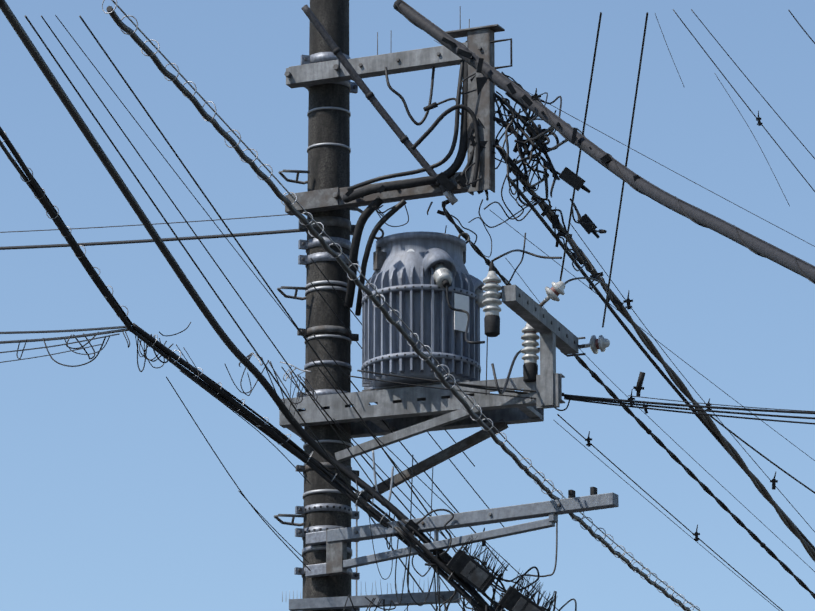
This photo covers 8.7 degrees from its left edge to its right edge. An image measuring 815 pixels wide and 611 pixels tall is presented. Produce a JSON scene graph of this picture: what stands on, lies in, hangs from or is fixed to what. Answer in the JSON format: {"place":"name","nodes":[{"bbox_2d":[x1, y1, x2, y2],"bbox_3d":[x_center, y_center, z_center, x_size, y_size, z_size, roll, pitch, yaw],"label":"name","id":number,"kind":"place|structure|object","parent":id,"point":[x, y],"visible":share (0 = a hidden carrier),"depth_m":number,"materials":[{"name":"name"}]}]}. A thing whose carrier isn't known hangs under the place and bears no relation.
{"place":"outdoors","nodes":[
{"label":"outdoors","id":0,"kind":"place"},
{"bbox_2d":[355,490,363,595],"bbox_3d":[-0.561,9.753,57.402,0.528,16.191,0.563,0,-16,-1],"label":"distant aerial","id":1,"kind":"object","parent":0,"point":[357,542],"visible":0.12,"depth_m":59.42,"materials":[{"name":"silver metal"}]},
{"bbox_2d":[0,0,814,610],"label":"utility pole","id":2,"kind":"object","parent":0,"point":[422,298],"visible":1,"depth_m":28.54,"materials":[{"name":"concrete"}]},
{"bbox_2d":[0,0,814,610],"label":"sky","id":3,"kind":"structure","parent":0,"point":[113,497],"materials":[{"name":"blue"}]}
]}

